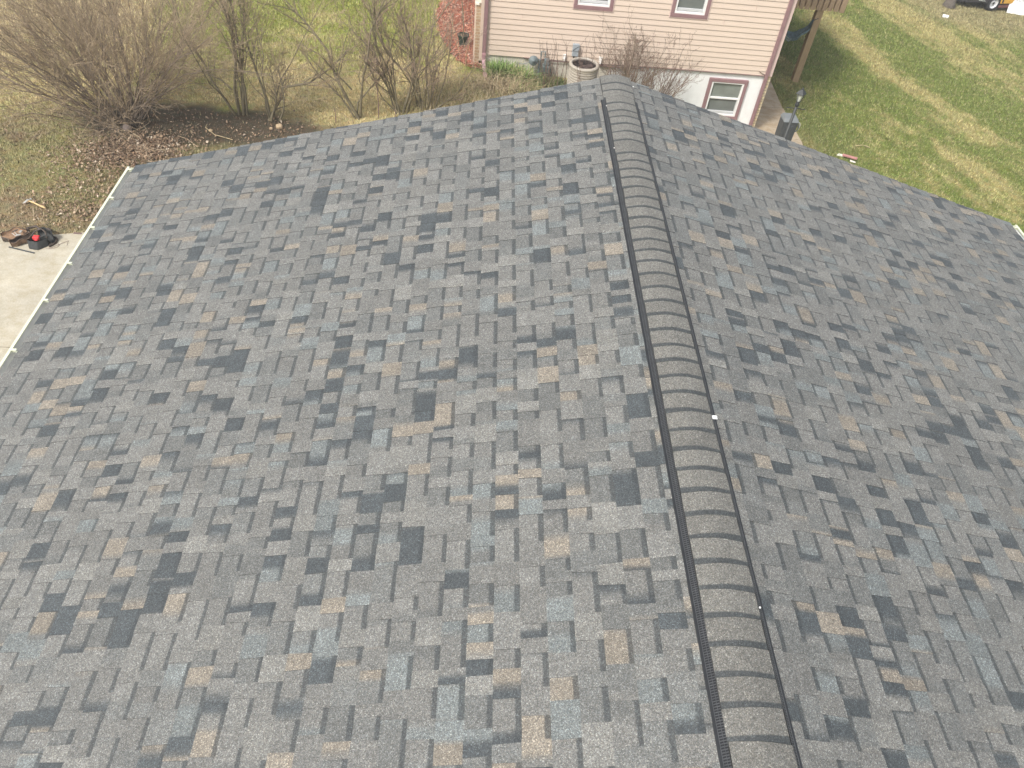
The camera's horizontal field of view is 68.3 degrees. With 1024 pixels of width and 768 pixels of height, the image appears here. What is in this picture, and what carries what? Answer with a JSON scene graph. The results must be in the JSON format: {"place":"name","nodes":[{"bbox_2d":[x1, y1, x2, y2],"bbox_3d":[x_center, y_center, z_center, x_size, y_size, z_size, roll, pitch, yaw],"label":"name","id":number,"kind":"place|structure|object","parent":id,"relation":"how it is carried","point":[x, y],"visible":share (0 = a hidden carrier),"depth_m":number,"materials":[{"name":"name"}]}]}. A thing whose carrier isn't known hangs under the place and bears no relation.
{"place":"outdoors","nodes":[
{"label":"outdoors","id":0,"kind":"place"},
{"bbox_2d":[0,232,84,361],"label":"driveway","id":1,"kind":"structure","parent":0,"point":[27,279],"depth_m":11.01,"materials":[{"name":"concrete"}]},
{"bbox_2d":[9,246,34,252],"bbox_3d":[-7.413,-2.026,11.404,0.430,0.014,0.020,13,47,6],"label":"pry bar","id":2,"kind":"object","parent":1,"relation":"on","point":[21,250],"visible":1,"depth_m":11.40,"materials":[{"name":"grey metal"}]},
{"bbox_2d":[0,225,57,249],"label":"tool belt","id":3,"kind":"object","parent":1,"relation":"on","point":[15,236],"visible":1,"depth_m":11.53,"materials":[{"name":"leather"}]},
{"bbox_2d":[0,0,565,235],"bbox_3d":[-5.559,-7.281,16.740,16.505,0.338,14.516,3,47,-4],"label":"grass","id":4,"kind":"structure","parent":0,"point":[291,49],"depth_m":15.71,"materials":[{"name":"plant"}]},
{"bbox_2d":[0,0,1023,234],"bbox_3d":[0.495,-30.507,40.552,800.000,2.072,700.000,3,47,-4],"label":"ground","id":5,"kind":"structure","parent":0,"point":[192,108],"depth_m":17.68,"materials":[{"name":"green plant"}]},
{"bbox_2d":[24,198,45,207],"bbox_3d":[-7.719,-2.909,12.218,0.410,0.040,0.153,22,48,14],"label":"hammer","id":6,"kind":"object","parent":5,"relation":"on","point":[26,200],"visible":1,"depth_m":12.23,"materials":[{"name":"brown wood"}]},
{"bbox_2d":[122,124,131,131],"bbox_3d":[-7.138,-4.748,14.002,0.172,0.146,0.138,3,47,-4],"label":"stone","id":7,"kind":"object","parent":5,"relation":"on","point":[125,127],"visible":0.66,"depth_m":13.95,"materials":[{"name":"grey stone"}]},
{"bbox_2d":[0,0,385,166],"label":"shrub","id":8,"kind":"object","parent":5,"relation":"on","point":[91,37],"visible":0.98,"depth_m":13.03,"materials":[{"name":"brown plant"}]},
{"bbox_2d":[146,0,277,116],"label":"tree","id":9,"kind":"object","parent":5,"relation":"on","point":[235,36],"visible":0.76,"depth_m":13.56,"materials":[{"name":"brown plant"}]},
{"bbox_2d":[0,21,545,228],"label":"leaf litter","id":10,"kind":"object","parent":5,"relation":"on","point":[133,154],"visible":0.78,"depth_m":13.40,"materials":[{"name":"brown plant"}]},
{"bbox_2d":[276,123,282,128],"bbox_3d":[-4.468,-4.943,14.496,0.139,0.112,0.119,3,47,-4],"label":"stone","id":11,"kind":"object","parent":5,"relation":"on","point":[279,125],"visible":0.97,"depth_m":14.46,"materials":[{"name":"beige stone"}]},
{"bbox_2d":[212,0,367,121],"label":"tree","id":12,"kind":"object","parent":5,"relation":"on","point":[271,115],"visible":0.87,"depth_m":14.05,"materials":[{"name":"brown plant"}]},
{"bbox_2d":[234,0,418,119],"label":"tree","id":13,"kind":"object","parent":5,"relation":"on","point":[330,64],"visible":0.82,"depth_m":14.21,"materials":[{"name":"brown plant"}]},
{"bbox_2d":[330,0,464,114],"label":"shrub","id":14,"kind":"object","parent":5,"relation":"on","point":[393,95],"visible":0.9,"depth_m":14.21,"materials":[{"name":"brown plant"}]},
{"bbox_2d":[380,1,474,105],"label":"shrub","id":15,"kind":"object","parent":5,"relation":"on","point":[448,53],"visible":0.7,"depth_m":15.06,"materials":[{"name":"plant"}]},
{"bbox_2d":[372,0,488,110],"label":"shrub","id":16,"kind":"object","parent":5,"relation":"on","point":[433,75],"visible":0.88,"depth_m":14.56,"materials":[{"name":"brown plant"}]},
{"bbox_2d":[309,67,565,121],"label":"tall weeds","id":17,"kind":"object","parent":5,"relation":"on","point":[480,95],"visible":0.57,"depth_m":15.96,"materials":[{"name":"brown plant"}]},
{"bbox_2d":[435,0,481,69],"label":"mulch","id":18,"kind":"object","parent":5,"relation":"on","point":[470,26],"visible":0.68,"depth_m":18.46,"materials":[{"name":"wood"}]},
{"bbox_2d":[457,4,468,45],"bbox_3d":[-1.107,-8.300,17.298,0.276,1.061,0.276,3,47,-4],"label":"potted sapling","id":19,"kind":"object","parent":18,"relation":"on","point":[464,39],"visible":0.87,"depth_m":17.49,"materials":[{"name":"plastic"}]},
{"bbox_2d":[464,57,522,81],"bbox_3d":[-0.259,-6.961,16.590,1.369,0.457,1.152,23,49,15],"label":"daylily clump","id":20,"kind":"object","parent":5,"relation":"on","point":[498,67],"visible":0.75,"depth_m":16.53,"materials":[{"name":"green plant"}]},
{"bbox_2d":[450,61,557,95],"bbox_3d":[-0.156,-6.545,16.247,3.013,0.404,2.399,16,47,9],"label":"dry grass clump","id":21,"kind":"object","parent":5,"relation":"on","point":[503,83],"visible":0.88,"depth_m":16.31,"materials":[{"name":"beige plant"}]},
{"bbox_2d":[0,74,1023,767],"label":"house","id":22,"kind":"structure","parent":5,"relation":"on","point":[612,420],"depth_m":5.00,"materials":[{"name":"grey asphalt"}]},
{"bbox_2d":[492,60,547,83],"bbox_3d":[0.168,-6.851,16.566,1.445,0.410,1.232,3,47,-4],"label":"daylily clump","id":23,"kind":"object","parent":5,"relation":"on","point":[523,71],"visible":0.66,"depth_m":16.60,"materials":[{"name":"green plant"}]},
{"bbox_2d":[518,72,566,88],"bbox_3d":[0.952,-6.608,16.566,2.169,0.329,0.971,3,47,-4],"label":"daylily clump","id":24,"kind":"object","parent":5,"relation":"on","point":[551,80],"visible":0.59,"depth_m":16.58,"materials":[{"name":"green plant"}]},
{"bbox_2d":[538,36,571,87],"bbox_3d":[0.883,-6.887,16.110,0.650,1.304,0.832,21,48,13],"label":"shrub","id":25,"kind":"object","parent":5,"relation":"on","point":[546,52],"visible":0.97,"depth_m":16.20,"materials":[{"name":"plant"}]},
{"bbox_2d":[573,35,615,81],"bbox_3d":[1.609,-6.542,15.813,0.846,1.419,0.778,31,51,21],"label":"shrub","id":26,"kind":"object","parent":5,"relation":"on","point":[579,75],"visible":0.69,"depth_m":15.74,"materials":[{"name":"brown plant"}]},
{"bbox_2d":[589,4,678,88],"bbox_3d":[2.628,-6.923,16.029,1.999,2.006,1.559,3,47,-4],"label":"shrub","id":27,"kind":"object","parent":5,"relation":"on","point":[626,69],"visible":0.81,"depth_m":16.07,"materials":[{"name":"brown plant"}]},
{"bbox_2d":[473,0,797,126],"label":"house","id":28,"kind":"structure","parent":5,"relation":"on","point":[739,43],"depth_m":16.35,"materials":[{"name":"beige"}]},
{"bbox_2d":[518,51,550,77],"bbox_3d":[0.491,-7.029,16.631,0.743,0.612,0.240,3,47,-4],"label":"gas meter","id":29,"kind":"object","parent":28,"relation":"attached to","point":[533,60],"visible":0.84,"depth_m":16.55,"materials":[{"name":"grey paint"}]},
{"bbox_2d":[572,43,579,57],"bbox_3d":[1.379,-7.175,16.532,0.150,0.522,0.190,3,47,-4],"label":"disconnect box","id":30,"kind":"object","parent":28,"relation":"attached to","point":[575,48],"visible":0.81,"depth_m":16.42,"materials":[{"name":"grey metal"}]},
{"bbox_2d":[572,44,579,50],"bbox_3d":[1.394,-7.306,16.397,0.150,0.145,0.012,3,47,-4],"label":"door","id":31,"kind":"structure","parent":30,"relation":"in","point":[574,45],"depth_m":16.38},
{"bbox_2d":[574,0,613,11],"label":"window","id":32,"kind":"structure","parent":28,"relation":"in","point":[607,5],"depth_m":15.85,"materials":[{"name":"white plastic"}]},
{"bbox_2d":[670,0,711,19],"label":"window","id":33,"kind":"structure","parent":28,"relation":"in","point":[696,9],"depth_m":15.93,"materials":[{"name":"white plastic"}]},
{"bbox_2d":[701,77,748,119],"bbox_3d":[4.869,-6.581,17.387,0.895,0.940,0.114,3,47,-4],"label":"window","id":34,"kind":"structure","parent":28,"relation":"in","point":[723,96],"depth_m":17.34,"materials":[{"name":"white plastic"}]},
{"bbox_2d":[629,26,705,98],"bbox_3d":[3.213,-6.538,16.094,1.827,1.839,1.573,3,47,-4],"label":"shrub","id":35,"kind":"object","parent":5,"relation":"on","point":[663,88],"visible":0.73,"depth_m":16.15,"materials":[{"name":"brown plant"}]},
{"bbox_2d":[755,79,802,144],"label":"walkway","id":36,"kind":"structure","parent":5,"relation":"on","point":[770,112],"depth_m":18.78,"materials":[{"name":"concrete"}]},
{"bbox_2d":[775,113,799,140],"bbox_3d":[6.156,-5.582,16.984,0.455,0.955,0.361,3,47,-4],"label":"outdoor bin","id":37,"kind":"object","parent":36,"relation":"on","point":[784,120],"visible":0.61,"depth_m":16.70,"materials":[{"name":"grey plastic"}]},
{"bbox_2d":[783,87,805,138],"bbox_3d":[5.858,-5.373,16.074,0.349,1.953,0.192,28,50,19],"label":"lamp post","id":38,"kind":"object","parent":36,"relation":"on","point":[801,93],"visible":0.77,"depth_m":15.66,"materials":[{"name":"black metal"}]},
{"bbox_2d":[791,0,848,81],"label":"deck","id":39,"kind":"structure","parent":5,"relation":"on","point":[821,6],"depth_m":19.27,"materials":[{"name":"brown wood"}]},
{"bbox_2d":[785,18,818,41],"bbox_3d":[7.289,-9.401,19.477,1.064,1.057,0.428,31,51,21],"label":"hammock","id":40,"kind":"object","parent":39,"relation":"hanging from","point":[793,36],"visible":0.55,"depth_m":19.65,"materials":[{"name":"blue fabric"}]},
{"bbox_2d":[943,0,956,9],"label":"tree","id":41,"kind":"object","parent":5,"relation":"on","point":[949,4],"visible":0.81,"depth_m":27.61,"materials":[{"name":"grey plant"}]},
{"bbox_2d":[957,0,1013,10],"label":"towed machine","id":42,"kind":"object","parent":5,"relation":"on","point":[990,5],"visible":1,"depth_m":28.12,"materials":[{"name":"metal"}]},
{"bbox_2d":[1006,0,1023,15],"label":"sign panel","id":43,"kind":"object","parent":5,"relation":"on","point":[1016,7],"visible":1,"depth_m":28.32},
{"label":"equipment pad","id":44,"kind":"object","parent":5,"relation":"on","visible":0},
{"bbox_2d":[567,57,598,83],"bbox_3d":[1.510,-6.586,16.261,0.650,0.668,0.650,3,47,-4],"label":"air conditioner","id":45,"kind":"object","parent":44,"relation":"on","point":[586,71],"visible":0.67,"depth_m":16.01,"materials":[{"name":"beige metal"}]},
{"bbox_2d":[771,0,1023,231],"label":"grass","id":46,"kind":"structure","parent":0,"point":[872,15],"depth_m":21.78,"materials":[{"name":"green plant"}]},
{"bbox_2d":[842,154,857,159],"bbox_3d":[7.974,-5.362,17.803,0.340,0.035,0.070,21,48,13],"label":"board scrap","id":47,"kind":"object","parent":46,"relation":"on","point":[849,156],"visible":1,"depth_m":17.78,"materials":[{"name":"wood"}]}
]}

